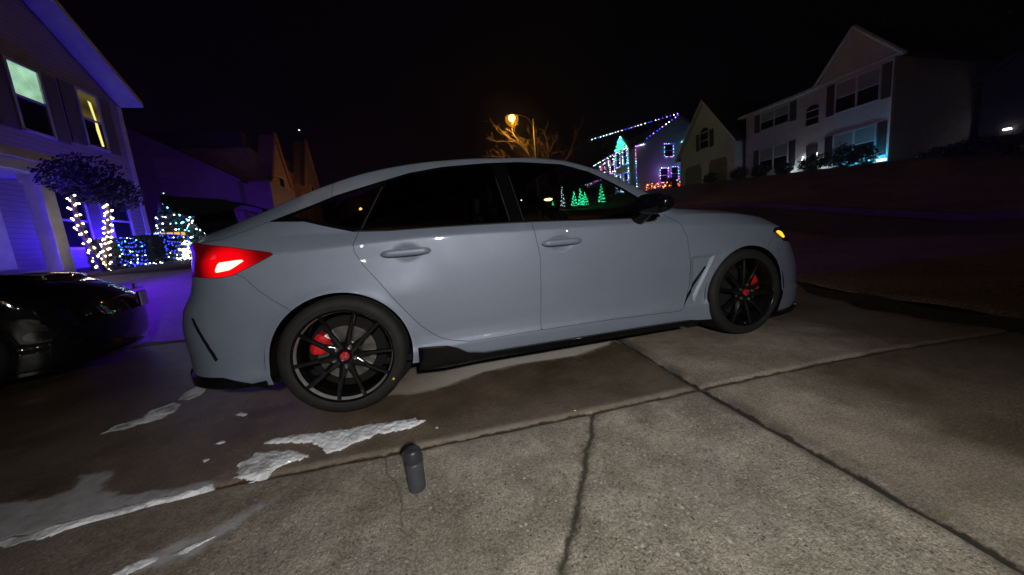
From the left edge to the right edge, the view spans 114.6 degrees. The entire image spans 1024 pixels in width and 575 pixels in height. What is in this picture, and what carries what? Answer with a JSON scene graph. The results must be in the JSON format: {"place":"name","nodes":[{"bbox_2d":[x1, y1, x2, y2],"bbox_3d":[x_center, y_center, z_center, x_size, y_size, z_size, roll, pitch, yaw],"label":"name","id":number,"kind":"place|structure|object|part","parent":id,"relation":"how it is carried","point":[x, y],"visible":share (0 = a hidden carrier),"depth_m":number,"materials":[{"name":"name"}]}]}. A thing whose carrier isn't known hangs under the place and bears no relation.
{"place":"outdoors","nodes":[
{"label":"outdoors","id":0,"kind":"place"},
{"bbox_2d":[92,269,191,346],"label":"neighbour driveway","id":1,"kind":"structure","parent":0,"point":[168,293],"depth_m":5.82,"materials":[{"name":"concrete"}]},
{"bbox_2d":[0,291,1023,574],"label":"driveway","id":2,"kind":"structure","parent":0,"point":[814,435],"depth_m":1.27,"materials":[{"name":"concrete"}]},
{"bbox_2d":[0,269,148,387],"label":"parked car","id":3,"kind":"object","parent":2,"relation":"on","point":[52,320],"visible":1,"depth_m":2.86,"materials":[{"name":"black paint"}]},
{"bbox_2d":[0,484,214,547],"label":"snow patch","id":4,"kind":"object","parent":2,"relation":"on","point":[53,529],"visible":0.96,"depth_m":1.18,"materials":[{"name":"white snow"}]},
{"bbox_2d":[111,555,158,574],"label":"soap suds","id":5,"kind":"object","parent":2,"relation":"on","point":[132,567],"visible":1,"depth_m":0.97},
{"bbox_2d":[101,402,180,433],"bbox_3d":[-2.160,0.777,1.959,0.260,0.026,0.393,-4,8,8],"label":"snow patch","id":6,"kind":"object","parent":2,"relation":"on","point":[157,413],"visible":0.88,"depth_m":1.94,"materials":[{"name":"white snow"}]},
{"bbox_2d":[178,387,205,399],"bbox_3d":[-2.210,0.737,2.287,0.174,0.022,0.318,-7,8,-14],"label":"snow patch","id":7,"kind":"object","parent":2,"relation":"on","point":[194,392],"visible":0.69,"depth_m":2.26,"materials":[{"name":"white snow"}]},
{"bbox_2d":[172,535,215,555],"bbox_3d":[-0.985,0.809,1.024,0.134,0.017,0.066,-15,13,-52],"label":"snow patch","id":8,"kind":"object","parent":2,"relation":"on","point":[187,549],"visible":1,"depth_m":1.01,"materials":[{"name":"white snow"}]},
{"bbox_2d":[235,412,246,415],"bbox_3d":[-1.557,0.736,1.892,0.115,0.018,0.069,-1,9,27],"label":"snow patch","id":9,"kind":"object","parent":2,"relation":"on","point":[241,414],"visible":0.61,"depth_m":1.89,"materials":[{"name":"white snow"}]},
{"bbox_2d":[234,450,308,482],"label":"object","id":10,"kind":"object","parent":2,"relation":"on","point":[259,466],"visible":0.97,"depth_m":1.40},
{"bbox_2d":[263,418,425,453],"bbox_3d":[-0.806,0.710,1.548,0.786,0.032,0.234,-6,8,-6],"label":"snow patch","id":11,"kind":"object","parent":2,"relation":"on","point":[333,440],"visible":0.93,"depth_m":1.57,"materials":[{"name":"white snow"}]},
{"bbox_2d":[401,445,425,493],"bbox_3d":[-0.348,0.646,1.174,0.066,0.157,0.062,2,11,43],"label":"travel bottle","id":12,"kind":"object","parent":2,"relation":"on","point":[412,456],"visible":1,"depth_m":1.15,"materials":[{"name":"grey"}]},
{"bbox_2d":[160,158,796,411],"bbox_3d":[0.114,-0.258,2.927,4.612,1.503,2.300,-7,8,-14],"label":"parked car","id":13,"kind":"object","parent":2,"relation":"on","point":[350,313],"visible":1,"depth_m":1.93,"materials":[{"name":"grey paint"}]},
{"bbox_3d":[-0.771,-0.401,3.484,1.029,1.081,0.331,-7,8,-14],"label":"rear door","id":14,"kind":"part","parent":13,"relation":"part of","materials":[{"name":"grey paint"}]},
{"bbox_3d":[-0.366,-0.224,1.987,1.029,1.081,0.331,-7,8,-14],"label":"rear door","id":15,"kind":"part","parent":13,"relation":"part of","materials":[{"name":"grey paint"}]},
{"bbox_3d":[0.167,-0.522,3.828,1.224,1.108,0.540,-7,8,-14],"label":"front door","id":16,"kind":"part","parent":13,"relation":"part of","materials":[{"name":"grey paint"}]},
{"bbox_3d":[0.624,-0.323,2.139,1.224,1.108,0.540,-7,8,-14],"label":"front door","id":17,"kind":"part","parent":13,"relation":"part of","materials":[{"name":"grey paint"}]},
{"bbox_2d":[58,0,1021,224],"label":"sky","id":18,"kind":"structure","parent":0,"point":[369,85],"materials":[{"name":"black"}]},
{"bbox_2d":[89,154,1023,348],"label":"lawn","id":19,"kind":"structure","parent":0,"point":[972,183],"depth_m":10.80,"materials":[{"name":"green plant"}]},
{"bbox_2d":[0,0,150,271],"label":"house","id":20,"kind":"structure","parent":19,"relation":"on","point":[65,88],"depth_m":8.93,"materials":[{"name":"grey"}]},
{"bbox_2d":[0,210,17,268],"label":"garage door","id":21,"kind":"structure","parent":20,"relation":"in","point":[7,258],"depth_m":7.64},
{"bbox_2d":[0,54,57,139],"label":"window","id":22,"kind":"structure","parent":20,"relation":"in","point":[25,84],"depth_m":8.52,"materials":[{"name":"glass"}]},
{"bbox_2d":[54,189,94,249],"bbox_3d":[-12.297,-1.880,9.229,0.087,1.640,0.940,-7,8,-14],"label":"window","id":23,"kind":"structure","parent":20,"relation":"in","point":[75,240],"depth_m":9.20,"materials":[{"name":"glass"}]},
{"bbox_2d":[71,85,111,152],"bbox_3d":[-12.947,-5.157,10.153,0.087,1.720,0.750,-7,8,-14],"label":"window","id":24,"kind":"structure","parent":20,"relation":"in","point":[88,106],"depth_m":10.14,"materials":[{"name":"glass"}]},
{"bbox_2d":[105,199,135,238],"bbox_3d":[-12.708,-2.154,10.702,0.087,1.540,0.840,-7,8,-14],"label":"window","id":25,"kind":"structure","parent":20,"relation":"in","point":[123,226],"depth_m":10.73,"materials":[{"name":"glass"}]},
{"bbox_2d":[76,254,191,276],"bbox_3d":[-6.774,-1.260,10.928,12.000,0.520,5.250,-7,8,-14],"label":"planting bed","id":26,"kind":"object","parent":19,"relation":"on","point":[178,264],"visible":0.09,"depth_m":8.17,"materials":[{"name":"brown soil"}]},
{"bbox_2d":[27,151,146,271],"bbox_3d":[-10.076,-1.792,8.066,1.232,2.804,2.242,-7,8,-14],"label":"tree","id":27,"kind":"object","parent":26,"relation":"on","point":[87,177],"visible":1,"depth_m":7.76,"materials":[{"name":"green plant"}]},
{"bbox_2d":[66,195,104,267],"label":"string lights","id":28,"kind":"object","parent":27,"relation":"attached to","point":[85,231],"visible":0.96,"depth_m":7.53,"materials":[{"name":"grey plastic"}]},
{"bbox_2d":[100,204,113,270],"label":"string lights","id":29,"kind":"object","parent":27,"relation":"attached to","point":[107,232],"visible":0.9,"depth_m":8.10,"materials":[{"name":"grey plastic"}]},
{"bbox_2d":[82,238,146,270],"bbox_3d":[-10.275,-0.867,8.541,0.674,0.793,0.871,-7,8,-14],"label":"hedge","id":30,"kind":"object","parent":26,"relation":"on","point":[115,252],"visible":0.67,"depth_m":8.32,"materials":[{"name":"green plant"}]},
{"bbox_2d":[97,237,147,266],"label":"string lights","id":31,"kind":"object","parent":30,"relation":"attached to","point":[130,251],"visible":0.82,"depth_m":8.54,"materials":[{"name":"blue plastic"}]},
{"bbox_2d":[126,233,190,262],"bbox_3d":[-10.209,-1.123,9.581,0.775,0.813,1.150,-7,8,-14],"label":"hedge","id":32,"kind":"object","parent":26,"relation":"on","point":[154,247],"visible":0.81,"depth_m":9.18,"materials":[{"name":"green plant"}]},
{"bbox_2d":[146,233,189,258],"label":"string lights","id":33,"kind":"object","parent":32,"relation":"attached to","point":[172,245],"visible":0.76,"depth_m":9.48,"materials":[{"name":"blue"}]},
{"bbox_2d":[158,231,186,239],"bbox_3d":[-10.459,-1.296,10.202,0.555,0.850,0.220,-7,8,-14],"label":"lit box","id":34,"kind":"object","parent":26,"relation":"on","point":[179,232],"visible":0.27,"depth_m":10.10,"materials":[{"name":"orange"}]},
{"bbox_2d":[154,193,194,253],"bbox_3d":[-10.849,-1.980,10.511,1.201,2.079,1.233,-7,8,-14],"label":"conifer tree","id":35,"kind":"object","parent":26,"relation":"on","point":[167,213],"visible":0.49,"depth_m":10.30,"materials":[{"name":"green plant"}]},
{"bbox_2d":[155,193,190,243],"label":"string lights","id":36,"kind":"object","parent":35,"relation":"attached to","point":[170,223],"visible":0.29,"depth_m":10.32,"materials":[{"name":"grey"}]},
{"bbox_2d":[176,240,191,259],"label":"string lights","id":37,"kind":"object","parent":26,"relation":"on","point":[185,250],"visible":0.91,"depth_m":9.89,"materials":[{"name":"grey plastic"}]},
{"bbox_2d":[187,216,205,244],"bbox_3d":[-10.249,-1.794,11.045,1.216,1.633,0.704,-7,8,-14],"label":"bush","id":38,"kind":"object","parent":26,"relation":"on","point":[194,233],"visible":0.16,"depth_m":10.82,"materials":[{"name":"green plant"}]},
{"bbox_2d":[125,126,298,238],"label":"house","id":39,"kind":"structure","parent":19,"relation":"on","point":[161,167],"depth_m":19.77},
{"bbox_2d":[150,156,175,179],"bbox_3d":[-20.593,-7.045,19.411,0.940,1.340,0.087,-7,8,-14],"label":"window","id":40,"kind":"structure","parent":39,"relation":"in","point":[163,168],"depth_m":19.43,"materials":[{"name":"glass"}]},
{"bbox_2d":[139,131,323,221],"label":"house","id":41,"kind":"structure","parent":19,"relation":"on","point":[240,154],"depth_m":22.64,"materials":[{"name":"brown brick"}]},
{"bbox_2d":[277,175,285,187],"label":"window","id":42,"kind":"structure","parent":41,"relation":"in","point":[281,180],"depth_m":24.55,"materials":[{"name":"black glass"}]},
{"bbox_2d":[506,112,544,219],"bbox_3d":[0.720,-6.448,17.793,1.750,5.693,0.700,-7,8,-14],"label":"street lamp","id":43,"kind":"object","parent":19,"relation":"on","point":[511,115],"visible":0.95,"depth_m":17.71,"materials":[{"name":"black metal"}]},
{"bbox_2d":[482,115,583,217],"bbox_3d":[1.404,-6.641,18.563,6.008,5.686,2.107,-7,8,-14],"label":"bare tree","id":44,"kind":"object","parent":19,"relation":"on","point":[527,145],"visible":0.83,"depth_m":18.45,"materials":[{"name":"brown plant"}]},
{"bbox_2d":[511,138,586,208],"bbox_3d":[2.960,-7.401,22.383,6.155,5.091,3.570,-9,9,-28],"label":"bare tree","id":45,"kind":"object","parent":19,"relation":"on","point":[552,195],"visible":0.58,"depth_m":21.92,"materials":[{"name":"brown plant"}]},
{"bbox_2d":[587,114,690,195],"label":"house","id":46,"kind":"structure","parent":19,"relation":"on","point":[650,162],"depth_m":37.16,"materials":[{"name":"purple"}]},
{"bbox_2d":[602,162,606,172],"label":"window","id":47,"kind":"structure","parent":46,"relation":"in","point":[604,167],"depth_m":42.16,"materials":[{"name":"black glass"}]},
{"bbox_2d":[610,158,614,172],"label":"window","id":48,"kind":"structure","parent":46,"relation":"in","point":[612,168],"depth_m":40.58,"materials":[{"name":"glass"}]},
{"bbox_2d":[616,151,620,167],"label":"window","id":49,"kind":"structure","parent":46,"relation":"in","point":[618,161],"depth_m":38.60,"materials":[{"name":"glass"}]},
{"bbox_2d":[623,148,627,165],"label":"window","id":50,"kind":"structure","parent":46,"relation":"in","point":[625,158],"depth_m":37.26,"materials":[{"name":"black glass"}]},
{"bbox_2d":[624,172,628,182],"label":"window","id":51,"kind":"structure","parent":46,"relation":"in","point":[626,179],"depth_m":37.52,"materials":[{"name":"black glass"}]},
{"bbox_2d":[659,168,667,182],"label":"window","id":52,"kind":"structure","parent":46,"relation":"in","point":[663,172],"depth_m":37.33,"materials":[{"name":"black glass"}]},
{"bbox_2d":[664,144,673,156],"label":"window","id":53,"kind":"structure","parent":46,"relation":"in","point":[668,150],"depth_m":37.14,"materials":[{"name":"black glass"}]},
{"bbox_2d":[670,166,678,179],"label":"window","id":54,"kind":"structure","parent":46,"relation":"in","point":[675,170],"depth_m":37.71,"materials":[{"name":"black glass"}]},
{"bbox_2d":[662,178,677,187],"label":"bush","id":55,"kind":"object","parent":19,"relation":"on","point":[671,182],"visible":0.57,"depth_m":35.97,"materials":[{"name":"green plant"}]},
{"bbox_2d":[702,172,718,182],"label":"bush","id":56,"kind":"object","parent":19,"relation":"on","point":[709,178],"visible":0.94,"depth_m":25.36,"materials":[{"name":"green plant"}]},
{"bbox_2d":[729,166,749,179],"bbox_3d":[16.050,-8.049,23.199,1.161,1.045,1.165,1,10,36],"label":"bush","id":57,"kind":"object","parent":19,"relation":"on","point":[736,174],"visible":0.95,"depth_m":23.02,"materials":[{"name":"green plant"}]},
{"bbox_2d":[482,202,1023,220],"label":"kerb","id":58,"kind":"structure","parent":19,"relation":"on","point":[964,216],"depth_m":9.54,"materials":[{"name":"concrete"}]},
{"bbox_2d":[751,164,770,176],"bbox_3d":[16.456,-7.701,21.798,1.105,0.958,1.160,-7,8,-14],"label":"bush","id":59,"kind":"object","parent":19,"relation":"on","point":[759,171],"visible":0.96,"depth_m":21.63,"materials":[{"name":"green plant"}]},
{"bbox_2d":[774,161,793,173],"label":"bush","id":60,"kind":"object","parent":19,"relation":"on","point":[783,168],"visible":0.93,"depth_m":20.23,"materials":[{"name":"green plant"}]},
{"bbox_2d":[797,153,826,170],"bbox_3d":[17.255,-7.194,18.932,1.346,1.158,1.329,-7,8,-14],"label":"bush","id":61,"kind":"object","parent":19,"relation":"on","point":[805,164],"visible":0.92,"depth_m":18.79,"materials":[{"name":"green plant"}]},
{"bbox_2d":[820,142,858,167],"bbox_3d":[17.592,-7.050,17.653,1.650,1.455,1.683,-7,8,-14],"label":"bush","id":62,"kind":"object","parent":19,"relation":"on","point":[835,154],"visible":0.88,"depth_m":17.53,"materials":[{"name":"green plant"}]},
{"bbox_2d":[675,24,1006,185],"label":"house","id":63,"kind":"structure","parent":19,"relation":"on","point":[892,94],"depth_m":18.27,"materials":[{"name":"white"}]},
{"bbox_2d":[685,164,700,184],"bbox_3d":[15.860,-8.735,28.790,0.056,3.650,1.750,-7,8,-14],"label":"garage door","id":64,"kind":"structure","parent":63,"relation":"in","point":[692,174],"depth_m":28.57,"materials":[{"name":"paint"}]},
{"bbox_2d":[699,127,708,149],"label":"window","id":65,"kind":"structure","parent":63,"relation":"in","point":[704,133],"depth_m":27.10,"materials":[{"name":"black glass"}]},
{"bbox_2d":[709,156,726,181],"bbox_3d":[16.510,-8.452,26.393,0.056,3.650,1.650,-7,8,-14],"label":"garage door","id":66,"kind":"structure","parent":63,"relation":"in","point":[719,165],"depth_m":26.04,"materials":[{"name":"paint"}]},
{"bbox_2d":[758,141,788,170],"bbox_3d":[18.078,-8.968,22.794,0.087,1.640,1.990,-7,8,-14],"label":"window","id":67,"kind":"structure","parent":63,"relation":"in","point":[771,156],"depth_m":22.70,"materials":[{"name":"black glass"}]},
{"bbox_2d":[760,103,789,131],"bbox_3d":[17.852,-11.554,22.402,0.087,1.190,1.940,-7,8,-14],"label":"window","id":68,"kind":"structure","parent":63,"relation":"in","point":[780,115],"depth_m":22.32,"materials":[{"name":"black glass"}]},
{"bbox_2d":[804,103,818,127],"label":"window","id":69,"kind":"structure","parent":63,"relation":"in","point":[811,118],"depth_m":20.31,"materials":[{"name":"black glass"}]},
{"bbox_2d":[805,143,817,167],"bbox_3d":[18.814,-7.660,20.619,0.055,2.500,0.700,-7,8,-14],"label":"front door","id":70,"kind":"structure","parent":63,"relation":"in","point":[813,148],"depth_m":20.50,"materials":[{"name":"grey paint"}]},
{"bbox_2d":[832,123,877,164],"bbox_3d":[19.032,-7.941,18.351,0.087,1.690,1.940,-7,8,-14],"label":"window","id":71,"kind":"structure","parent":63,"relation":"in","point":[867,134],"depth_m":18.15,"materials":[{"name":"white glass"}]},
{"bbox_2d":[834,65,881,114],"bbox_3d":[18.791,-10.699,17.935,0.087,1.690,1.990,-7,8,-14],"label":"window","id":72,"kind":"structure","parent":63,"relation":"in","point":[864,88],"depth_m":17.86,"materials":[{"name":"black glass"}]},
{"bbox_2d":[844,143,881,164],"bbox_3d":[17.867,-6.731,16.766,1.312,1.153,1.399,-7,8,-14],"label":"bush","id":73,"kind":"object","parent":19,"relation":"on","point":[859,156],"visible":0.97,"depth_m":16.58,"materials":[{"name":"green plant"}]},
{"bbox_2d":[796,281,1023,333],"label":"soil strip","id":74,"kind":"object","parent":19,"relation":"on","point":[885,304],"visible":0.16,"depth_m":2.77,"materials":[{"name":"soil"}]},
{"bbox_2d":[916,132,1023,157],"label":"bush","id":75,"kind":"object","parent":19,"relation":"on","point":[977,146],"visible":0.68,"depth_m":13.54,"materials":[{"name":"green plant"}]},
{"bbox_2d":[971,47,1023,147],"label":"house","id":76,"kind":"structure","parent":19,"relation":"on","point":[1002,99],"depth_m":17.39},
{"bbox_2d":[477,207,1023,236],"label":"street","id":77,"kind":"structure","parent":0,"point":[840,224],"depth_m":8.22,"materials":[{"name":"grey asphalt"}]},
{"bbox_2d":[793,251,1023,318],"bbox_3d":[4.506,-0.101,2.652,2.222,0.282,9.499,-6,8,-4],"label":"grass","id":78,"kind":"structure","parent":0,"point":[881,292],"depth_m":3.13,"materials":[{"name":"green plant"}]}
]}

